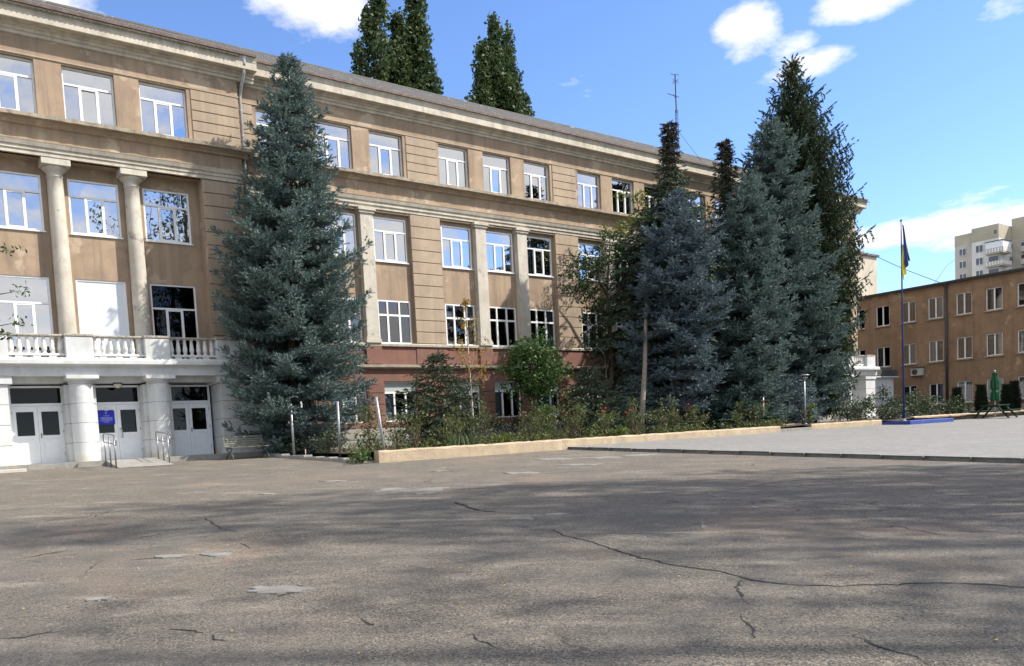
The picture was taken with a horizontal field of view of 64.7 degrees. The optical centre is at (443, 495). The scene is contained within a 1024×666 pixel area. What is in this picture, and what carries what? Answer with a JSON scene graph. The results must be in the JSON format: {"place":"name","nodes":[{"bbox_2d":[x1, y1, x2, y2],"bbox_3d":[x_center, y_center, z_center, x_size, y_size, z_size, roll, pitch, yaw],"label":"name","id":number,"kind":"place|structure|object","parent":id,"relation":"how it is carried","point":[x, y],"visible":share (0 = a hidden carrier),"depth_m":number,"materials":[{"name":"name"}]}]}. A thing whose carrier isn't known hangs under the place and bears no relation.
{"place":"outdoors","nodes":[
{"label":"outdoors","id":0,"kind":"place"},
{"bbox_2d":[0,414,1023,665],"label":"asphalt yard","id":1,"kind":"structure","parent":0,"point":[696,608],"depth_m":7.92,"materials":[{"name":"grey asphalt"}]},
{"bbox_2d":[0,242,33,340],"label":"walnut tree","id":2,"kind":"object","parent":1,"relation":"on","point":[14,323],"visible":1,"depth_m":15.99,"materials":[{"name":"green plant"}]},
{"bbox_2d":[107,458,175,467],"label":"entrance ramp","id":3,"kind":"structure","parent":1,"relation":"on","point":[125,463],"depth_m":27.30,"materials":[{"name":"concrete"}]},
{"bbox_2d":[222,435,269,459],"bbox_3d":[-7.206,-1.766,29.521,1.520,0.881,0.819,-6,5,-34],"label":"park bench","id":4,"kind":"object","parent":1,"relation":"on","point":[231,446],"visible":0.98,"depth_m":29.68,"materials":[{"name":"green paint"}]},
{"bbox_2d":[261,453,365,462],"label":"fence kerb","id":5,"kind":"structure","parent":1,"relation":"on","point":[318,458],"depth_m":27.54,"materials":[{"name":"concrete"}]},
{"bbox_2d":[349,0,443,94],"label":"poplar tree","id":6,"kind":"object","parent":1,"relation":"on","point":[402,61],"visible":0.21,"depth_m":69.14,"materials":[{"name":"green plant"}]},
{"bbox_2d":[0,0,890,469],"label":"school building","id":7,"kind":"structure","parent":1,"relation":"on","point":[124,156],"depth_m":32.20,"materials":[{"name":"paint"}]},
{"bbox_2d":[0,54,36,113],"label":"window","id":8,"kind":"structure","parent":7,"relation":"in","point":[17,87],"depth_m":28.33,"materials":[{"name":"glass"}]},
{"bbox_2d":[0,170,45,231],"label":"window","id":9,"kind":"structure","parent":7,"relation":"in","point":[21,208],"depth_m":28.96,"materials":[{"name":"blue glass"}]},
{"bbox_2d":[0,274,54,356],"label":"window","id":10,"kind":"structure","parent":7,"relation":"in","point":[36,306],"depth_m":29.17,"materials":[{"name":"white glass"}]},
{"bbox_2d":[8,386,66,464],"bbox_3d":[-14.466,-2.511,28.719,1.760,2.770,0.145,-6,5,-34],"label":"entrance door","id":11,"kind":"structure","parent":7,"relation":"in","point":[36,412],"depth_m":28.69,"materials":[{"name":"plastic"}]},
{"bbox_2d":[61,66,115,125],"bbox_3d":[-13.093,-14.643,29.678,1.797,1.925,0.080,-6,5,-34],"label":"window","id":12,"kind":"structure","parent":7,"relation":"in","point":[88,96],"depth_m":29.68,"materials":[{"name":"white glass"}]},
{"bbox_2d":[67,179,123,238],"bbox_3d":[-13.149,-10.783,30.338,1.877,2.050,0.160,-6,5,-34],"label":"window","id":13,"kind":"structure","parent":7,"relation":"in","point":[94,210],"depth_m":30.36,"materials":[{"name":"blue glass"}]},
{"bbox_2d":[75,279,130,357],"bbox_3d":[-12.941,-6.627,30.665,1.797,3.074,0.080,-6,5,-34],"label":"window","id":14,"kind":"structure","parent":7,"relation":"in","point":[102,305],"depth_m":30.64,"materials":[{"name":"white plastic"}]},
{"bbox_2d":[95,385,143,459],"bbox_3d":[-12.243,-2.740,30.229,1.760,2.770,0.178,-6,5,-34],"label":"entrance door","id":15,"kind":"structure","parent":7,"relation":"in","point":[118,410],"depth_m":30.30,"materials":[{"name":"plastic"}]},
{"bbox_2d":[138,82,187,137],"bbox_3d":[-10.880,-14.872,31.202,1.797,1.925,0.080,-6,5,-34],"label":"window","id":16,"kind":"structure","parent":7,"relation":"in","point":[163,109],"depth_m":31.21,"materials":[{"name":"glass"}]},
{"bbox_2d":[142,188,193,245],"bbox_3d":[-10.938,-11.011,31.860,1.877,2.050,0.160,-6,5,-34],"label":"window","id":17,"kind":"structure","parent":7,"relation":"in","point":[166,214],"depth_m":31.88,"materials":[{"name":"glass"}]},
{"bbox_2d":[150,284,199,358],"bbox_3d":[-10.730,-6.856,32.188,1.797,3.074,0.080,-6,5,-34],"label":"window","id":18,"kind":"structure","parent":7,"relation":"in","point":[174,309],"depth_m":32.18,"materials":[{"name":"black glass"}]},
{"bbox_2d":[171,385,213,455],"bbox_3d":[-10.040,-2.969,31.767,1.760,2.770,0.145,-6,5,-34],"label":"entrance door","id":19,"kind":"structure","parent":7,"relation":"in","point":[191,408],"depth_m":31.84,"materials":[{"name":"plastic"}]},
{"bbox_2d":[315,121,351,168],"bbox_3d":[-4.931,-15.516,35.723,1.797,1.925,0.080,-6,5,-34],"label":"window","id":20,"kind":"structure","parent":7,"relation":"in","point":[338,137],"depth_m":35.86,"materials":[{"name":"glass"}]},
{"bbox_2d":[321,212,357,259],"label":"window","id":21,"kind":"structure","parent":7,"relation":"in","point":[350,237],"depth_m":36.29,"materials":[{"name":"glass"}]},
{"bbox_2d":[332,382,367,423],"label":"window","id":22,"kind":"structure","parent":7,"relation":"in","point":[365,398],"depth_m":36.68,"materials":[{"name":"grey glass"}]},
{"bbox_2d":[368,131,402,176],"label":"window","id":23,"kind":"structure","parent":7,"relation":"in","point":[385,150],"depth_m":37.27,"materials":[{"name":"white glass"}]},
{"bbox_2d":[372,216,408,264],"bbox_3d":[-2.482,-11.872,37.491,1.877,2.050,0.160,-6,5,-34],"label":"window","id":24,"kind":"structure","parent":7,"relation":"in","point":[390,246],"depth_m":37.53,"materials":[{"name":"grey glass"}]},
{"bbox_2d":[378,300,411,343],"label":"window","id":25,"kind":"structure","parent":7,"relation":"in","point":[394,316],"depth_m":37.80,"materials":[{"name":"grey glass"}]},
{"bbox_2d":[384,381,416,421],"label":"window","id":26,"kind":"structure","parent":7,"relation":"in","point":[390,387],"depth_m":37.82,"materials":[{"name":"white plastic"}]},
{"bbox_2d":[438,145,467,187],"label":"window","id":27,"kind":"structure","parent":7,"relation":"in","point":[452,161],"depth_m":39.45,"materials":[{"name":"white glass"}]},
{"bbox_2d":[440,225,473,270],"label":"window","id":28,"kind":"structure","parent":7,"relation":"in","point":[455,241],"depth_m":39.69,"materials":[{"name":"blue glass"}]},
{"bbox_2d":[445,304,475,344],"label":"window","id":29,"kind":"structure","parent":7,"relation":"in","point":[452,311],"depth_m":39.87,"materials":[{"name":"white plastic"}]},
{"bbox_2d":[452,381,479,418],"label":"window","id":30,"kind":"structure","parent":7,"relation":"in","point":[475,391],"depth_m":40.43,"materials":[{"name":"grey glass"}]},
{"bbox_2d":[482,153,509,193],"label":"window","id":31,"kind":"structure","parent":7,"relation":"in","point":[495,168],"depth_m":40.98,"materials":[{"name":"white plastic"}]},
{"bbox_2d":[486,231,514,273],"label":"window","id":32,"kind":"structure","parent":7,"relation":"in","point":[499,245],"depth_m":41.24,"materials":[{"name":"blue glass"}]},
{"bbox_2d":[490,307,516,346],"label":"window","id":33,"kind":"structure","parent":7,"relation":"in","point":[502,319],"depth_m":41.49,"materials":[{"name":"black glass"}]},
{"bbox_2d":[495,381,520,417],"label":"window","id":34,"kind":"structure","parent":7,"relation":"in","point":[506,407],"depth_m":41.64,"materials":[{"name":"glass"}]},
{"bbox_2d":[523,161,548,200],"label":"window","id":35,"kind":"structure","parent":7,"relation":"in","point":[535,175],"depth_m":42.51,"materials":[{"name":"white plastic"}]},
{"bbox_2d":[527,236,553,277],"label":"window","id":36,"kind":"structure","parent":7,"relation":"in","point":[538,249],"depth_m":42.77,"materials":[{"name":"glass"}]},
{"bbox_2d":[530,309,555,347],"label":"window","id":37,"kind":"structure","parent":7,"relation":"in","point":[541,318],"depth_m":43.05,"materials":[{"name":"black glass"}]},
{"bbox_2d":[577,172,599,208],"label":"window","id":38,"kind":"structure","parent":7,"relation":"in","point":[588,185],"depth_m":44.67,"materials":[{"name":"glass"}]},
{"bbox_2d":[578,243,603,281],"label":"window","id":39,"kind":"structure","parent":7,"relation":"in","point":[589,247],"depth_m":44.90,"materials":[{"name":"glass"}]},
{"bbox_2d":[581,312,604,348],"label":"window","id":40,"kind":"structure","parent":7,"relation":"in","point":[584,327],"depth_m":45.02,"materials":[{"name":"white plastic"}]},
{"bbox_2d":[612,179,632,213],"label":"window","id":41,"kind":"structure","parent":7,"relation":"in","point":[625,206],"depth_m":46.21,"materials":[{"name":"glass"}]},
{"bbox_2d":[464,10,534,116],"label":"poplar tree","id":42,"kind":"object","parent":1,"relation":"on","point":[497,83],"visible":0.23,"depth_m":77.75,"materials":[{"name":"green plant"}]},
{"bbox_2d":[0,484,1022,665],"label":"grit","id":43,"kind":"object","parent":1,"relation":"on","point":[550,570],"visible":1,"depth_m":8.19,"materials":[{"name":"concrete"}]},
{"bbox_2d":[374,426,780,462],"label":"ochre wall","id":44,"kind":"structure","parent":1,"relation":"on","point":[407,454],"depth_m":27.97,"materials":[{"name":"beige concrete"}]},
{"bbox_2d":[806,420,881,429],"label":"ochre wall","id":45,"kind":"structure","parent":1,"relation":"on","point":[816,426],"depth_m":39.50,"materials":[{"name":"beige concrete"}]},
{"bbox_2d":[856,253,879,295],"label":"cream block","id":46,"kind":"structure","parent":1,"relation":"on","point":[870,261],"depth_m":80.66,"materials":[{"name":"stone"}]},
{"bbox_2d":[875,366,898,415],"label":"white link building","id":47,"kind":"structure","parent":1,"relation":"on","point":[885,376],"depth_m":64.32,"materials":[{"name":"paint"}]},
{"bbox_2d":[857,267,1023,415],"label":"brown wing building","id":48,"kind":"structure","parent":1,"relation":"on","point":[966,334],"depth_m":64.79,"materials":[{"name":"paint"}]},
{"bbox_2d":[874,305,890,327],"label":"window","id":49,"kind":"structure","parent":48,"relation":"in","point":[882,312],"depth_m":69.18,"materials":[{"name":"black glass"}]},
{"bbox_2d":[877,346,891,367],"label":"window","id":50,"kind":"structure","parent":48,"relation":"in","point":[883,353],"depth_m":69.40,"materials":[{"name":"black glass"}]},
{"bbox_2d":[900,301,916,324],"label":"window","id":51,"kind":"structure","parent":48,"relation":"in","point":[909,313],"depth_m":67.38,"materials":[{"name":"grey glass"}]},
{"bbox_2d":[900,343,917,365],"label":"window","id":52,"kind":"structure","parent":48,"relation":"in","point":[909,349],"depth_m":67.63,"materials":[{"name":"grey glass"}]},
{"bbox_2d":[926,296,943,320],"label":"window","id":53,"kind":"structure","parent":48,"relation":"in","point":[935,305],"depth_m":65.68,"materials":[{"name":"white plastic"}]},
{"bbox_2d":[927,340,944,363],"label":"window","id":54,"kind":"structure","parent":48,"relation":"in","point":[936,350],"depth_m":65.94,"materials":[{"name":"grey glass"}]},
{"bbox_2d":[930,383,944,405],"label":"window","id":55,"kind":"structure","parent":48,"relation":"in","point":[937,389],"depth_m":66.13,"materials":[{"name":"glass"}]},
{"bbox_2d":[954,291,972,316],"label":"window","id":56,"kind":"structure","parent":48,"relation":"in","point":[964,300],"depth_m":63.95,"materials":[{"name":"white plastic"}]},
{"bbox_2d":[955,336,973,360],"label":"window","id":57,"kind":"structure","parent":48,"relation":"in","point":[964,344],"depth_m":64.20,"materials":[{"name":"grey glass"}]},
{"bbox_2d":[958,380,973,403],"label":"window","id":58,"kind":"structure","parent":48,"relation":"in","point":[967,386],"depth_m":64.33,"materials":[{"name":"grey glass"}]},
{"bbox_2d":[984,332,1003,357],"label":"window","id":59,"kind":"structure","parent":48,"relation":"in","point":[995,340],"depth_m":62.44,"materials":[{"name":"grey glass"}]},
{"bbox_2d":[984,286,1003,312],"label":"window","id":60,"kind":"structure","parent":48,"relation":"in","point":[994,301],"depth_m":62.22,"materials":[{"name":"white plastic"}]},
{"bbox_2d":[909,410,1023,419],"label":"ochre wall","id":61,"kind":"structure","parent":1,"relation":"on","point":[956,416],"depth_m":48.39,"materials":[{"name":"beige concrete"}]},
{"bbox_2d":[954,216,1023,278],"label":"apartment tower","id":62,"kind":"structure","parent":1,"relation":"on","point":[993,248],"depth_m":184.37,"materials":[{"name":"white concrete"}]},
{"bbox_2d":[46,0,1023,292],"label":"sky","id":63,"kind":"structure","parent":0,"point":[931,92],"materials":[{"name":"blue"}]},
{"bbox_2d":[300,411,1023,453],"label":"garden soil","id":64,"kind":"structure","parent":0,"point":[896,419],"depth_m":43.08,"materials":[{"name":"brown soil"}]},
{"bbox_2d":[207,52,379,454],"bbox_3d":[-5.712,-9.406,31.550,7.212,16.010,6.436,-6,5,-34],"label":"blue spruce","id":65,"kind":"object","parent":64,"relation":"on","point":[277,289],"visible":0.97,"depth_m":30.68,"materials":[{"name":"green plant"}]},
{"bbox_2d":[306,426,346,455],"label":"border shrub","id":66,"kind":"object","parent":64,"relation":"on","point":[330,438],"visible":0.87,"depth_m":29.02,"materials":[{"name":"green plant"}]},
{"bbox_2d":[289,397,385,457],"bbox_3d":[-3.548,-2.197,27.432,0.675,2.245,5.950,-6,5,-37],"label":"wire fence","id":67,"kind":"object","parent":64,"relation":"on","point":[339,444],"visible":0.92,"depth_m":27.64,"materials":[{"name":"metal"}]},
{"bbox_2d":[349,404,390,453],"bbox_3d":[-2.572,-2.262,27.515,1.373,1.686,1.174,-2,4,20],"label":"border shrub","id":68,"kind":"object","parent":64,"relation":"on","point":[367,427],"visible":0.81,"depth_m":27.52,"materials":[{"name":"green plant"}]},
{"bbox_2d":[383,412,413,449],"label":"rose bush","id":69,"kind":"object","parent":64,"relation":"on","point":[392,437],"visible":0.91,"depth_m":26.10,"materials":[{"name":"green plant"}]},
{"bbox_2d":[397,394,435,447],"bbox_3d":[-0.889,-2.457,27.193,0.989,1.916,1.456,-5,4,-24],"label":"rose bush","id":70,"kind":"object","parent":64,"relation":"on","point":[416,424],"visible":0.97,"depth_m":27.17,"materials":[{"name":"green plant"}]},
{"bbox_2d":[383,349,498,447],"bbox_3d":[-0.031,-3.469,30.845,4.240,4.224,4.309,-6,5,-34],"label":"spruce bush","id":71,"kind":"object","parent":64,"relation":"on","point":[431,404],"visible":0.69,"depth_m":30.39,"materials":[{"name":"green plant"}]},
{"bbox_2d":[430,414,463,445],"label":"rose bush","id":72,"kind":"object","parent":64,"relation":"on","point":[451,427],"visible":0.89,"depth_m":26.69,"materials":[{"name":"green plant"}]},
{"bbox_2d":[447,295,488,434],"bbox_3d":[1.106,-4.697,30.412,1.686,5.729,1.911,-5,4,-21],"label":"birch sapling","id":73,"kind":"object","parent":64,"relation":"on","point":[465,303],"visible":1,"depth_m":30.29,"materials":[{"name":"green plant"}]},
{"bbox_2d":[467,398,503,443],"bbox_3d":[1.414,-2.539,28.022,1.119,1.712,1.042,-7,5,-44],"label":"rose bush","id":74,"kind":"object","parent":64,"relation":"on","point":[483,412],"visible":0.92,"depth_m":27.93,"materials":[{"name":"green plant"}]},
{"bbox_2d":[483,414,531,437],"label":"climbing rose","id":75,"kind":"object","parent":64,"relation":"on","point":[513,422],"visible":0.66,"depth_m":36.99,"materials":[{"name":"green plant"}]},
{"bbox_2d":[514,411,549,440],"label":"rose bush","id":76,"kind":"object","parent":64,"relation":"on","point":[528,427],"visible":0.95,"depth_m":29.34,"materials":[{"name":"green plant"}]},
{"bbox_2d":[492,326,576,434],"bbox_3d":[4.106,-4.909,35.413,4.016,5.136,3.054,-3,4,-1],"label":"maple tree","id":77,"kind":"object","parent":64,"relation":"on","point":[536,383],"visible":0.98,"depth_m":34.92,"materials":[{"name":"green plant"}]},
{"bbox_2d":[316,417,789,455],"bbox_3d":[5.416,-2.583,34.468,22.514,0.638,7.914,-6,5,-34],"label":"ground cover","id":78,"kind":"object","parent":64,"relation":"on","point":[547,436],"visible":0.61,"depth_m":30.56,"materials":[{"name":"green plant"}]},
{"bbox_2d":[549,387,586,438],"bbox_3d":[4.707,-3.023,30.052,1.456,2.036,0.989,-2,4,22],"label":"rose bush","id":79,"kind":"object","parent":64,"relation":"on","point":[567,419],"visible":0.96,"depth_m":30.06,"materials":[{"name":"green plant"}]},
{"bbox_2d":[552,365,629,437],"bbox_3d":[6.658,-4.083,36.856,4.038,3.720,3.882,-6,5,-34],"label":"spruce bush","id":80,"kind":"object","parent":64,"relation":"on","point":[604,402],"visible":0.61,"depth_m":36.46,"materials":[{"name":"green plant"}]},
{"bbox_2d":[556,229,630,426],"bbox_3d":[7.645,-7.919,39.505,4.660,10.190,2.202,-6,5,-34],"label":"tree","id":81,"kind":"object","parent":64,"relation":"on","point":[600,265],"visible":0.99,"depth_m":39.23,"materials":[{"name":"green plant"}]},
{"bbox_2d":[588,407,619,434],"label":"rose bush","id":82,"kind":"object","parent":64,"relation":"on","point":[605,423],"visible":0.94,"depth_m":31.22,"materials":[{"name":"green plant"}]},
{"bbox_2d":[622,398,652,433],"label":"rose bush","id":83,"kind":"object","parent":64,"relation":"on","point":[635,423],"visible":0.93,"depth_m":32.48,"materials":[{"name":"green plant"}]},
{"bbox_2d":[608,374,679,433],"bbox_3d":[9.283,-4.104,37.658,3.557,3.293,3.741,-2,4,17],"label":"spruce bush","id":84,"kind":"object","parent":64,"relation":"on","point":[635,383],"visible":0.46,"depth_m":37.45,"materials":[{"name":"green plant"}]},
{"bbox_2d":[597,189,712,422],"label":"acacia tree","id":85,"kind":"object","parent":64,"relation":"on","point":[634,217],"visible":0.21,"depth_m":43.03,"materials":[{"name":"green plant"}]},
{"bbox_2d":[583,119,728,433],"bbox_3d":[10.109,-10.893,40.127,8.848,15.796,7.555,-6,5,-34],"label":"green spruce","id":86,"kind":"object","parent":64,"relation":"on","point":[670,146],"visible":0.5,"depth_m":39.97,"materials":[{"name":"green plant"}]},
{"bbox_2d":[616,187,739,430],"bbox_3d":[10.962,-8.643,37.675,5.656,11.495,5.809,-2,4,20],"label":"blue spruce","id":87,"kind":"object","parent":64,"relation":"on","point":[675,245],"visible":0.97,"depth_m":36.72,"materials":[{"name":"plant"}]},
{"bbox_2d":[692,137,770,419],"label":"green spruce","id":88,"kind":"object","parent":64,"relation":"on","point":[725,154],"visible":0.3,"depth_m":45.01,"materials":[{"name":"green plant"}]},
{"bbox_2d":[687,169,802,429],"bbox_3d":[14.938,-9.571,40.560,6.493,13.579,5.702,-6,5,-34],"label":"blue spruce","id":89,"kind":"object","parent":64,"relation":"on","point":[746,256],"visible":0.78,"depth_m":39.80,"materials":[{"name":"green plant"}]},
{"bbox_2d":[718,115,862,420],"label":"blue spruce","id":90,"kind":"object","parent":64,"relation":"on","point":[803,271],"visible":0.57,"depth_m":43.77,"materials":[{"name":"green plant"}]},
{"bbox_2d":[759,373,827,426],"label":"spruce bush","id":91,"kind":"object","parent":64,"relation":"on","point":[795,417],"visible":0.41,"depth_m":41.84,"materials":[{"name":"green plant"}]},
{"bbox_2d":[738,53,875,421],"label":"norway spruce","id":92,"kind":"object","parent":64,"relation":"on","point":[793,112],"visible":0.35,"depth_m":45.74,"materials":[{"name":"green plant"}]},
{"bbox_2d":[830,399,865,422],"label":"hedge shrub","id":93,"kind":"object","parent":64,"relation":"on","point":[843,413],"visible":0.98,"depth_m":44.28,"materials":[{"name":"green plant"}]},
{"bbox_2d":[862,384,901,418],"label":"hedge shrub","id":94,"kind":"object","parent":64,"relation":"on","point":[891,400],"visible":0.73,"depth_m":47.04,"materials":[{"name":"green plant"}]},
{"bbox_2d":[874,404,909,421],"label":"hedge shrub","id":95,"kind":"object","parent":64,"relation":"on","point":[891,413],"visible":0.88,"depth_m":45.19,"materials":[{"name":"green plant"}]},
{"bbox_2d":[889,394,918,420],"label":"hedge shrub","id":96,"kind":"object","parent":64,"relation":"on","point":[911,409],"visible":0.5,"depth_m":47.69,"materials":[{"name":"green plant"}]},
{"bbox_2d":[905,388,932,415],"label":"hedge shrub","id":97,"kind":"object","parent":64,"relation":"on","point":[916,407],"visible":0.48,"depth_m":49.60,"materials":[{"name":"green plant"}]},
{"bbox_2d":[918,394,949,414],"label":"hedge shrub","id":98,"kind":"object","parent":64,"relation":"on","point":[931,407],"visible":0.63,"depth_m":50.99,"materials":[{"name":"green plant"}]},
{"bbox_2d":[934,395,973,413],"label":"hedge shrub","id":99,"kind":"object","parent":64,"relation":"on","point":[960,406],"visible":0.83,"depth_m":52.49,"materials":[{"name":"green plant"}]},
{"bbox_2d":[973,384,988,410],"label":"cypress tree","id":100,"kind":"object","parent":64,"relation":"on","point":[981,398],"visible":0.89,"depth_m":59.07,"materials":[{"name":"green plant"}]},
{"bbox_2d":[999,383,1014,409],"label":"cypress tree","id":101,"kind":"object","parent":64,"relation":"on","point":[1007,395],"visible":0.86,"depth_m":59.72,"materials":[{"name":"green plant"}]},
{"bbox_2d":[1009,380,1021,408],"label":"cypress tree","id":102,"kind":"object","parent":64,"relation":"on","point":[1016,392],"visible":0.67,"depth_m":59.94,"materials":[{"name":"green plant"}]},
{"bbox_2d":[568,415,1023,462],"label":"paved plaza","id":103,"kind":"structure","parent":0,"point":[996,439],"depth_m":26.18,"materials":[{"name":"concrete"}]},
{"bbox_2d":[882,418,953,424],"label":"flag platform","id":104,"kind":"structure","parent":103,"relation":"on","point":[912,422],"depth_m":41.41,"materials":[{"name":"blue paint"}]},
{"bbox_2d":[899,219,906,420],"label":"flagpole","id":105,"kind":"object","parent":104,"relation":"on","point":[904,418],"visible":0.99,"depth_m":41.52,"materials":[{"name":"blue metal"}]},
{"bbox_2d":[902,225,910,279],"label":"national flag","id":106,"kind":"object","parent":105,"relation":"hanging from","point":[905,257],"visible":1,"depth_m":41.01,"materials":[{"name":"fabric"}]},
{"bbox_2d":[990,370,999,417],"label":"closed parasol","id":107,"kind":"object","parent":103,"relation":"on","point":[994,388],"visible":1,"depth_m":46.90,"materials":[{"name":"green fabric"}]},
{"bbox_2d":[968,404,1022,418],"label":"picnic table","id":108,"kind":"object","parent":103,"relation":"on","point":[998,407],"visible":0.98,"depth_m":46.87,"materials":[{"name":"green paint"}]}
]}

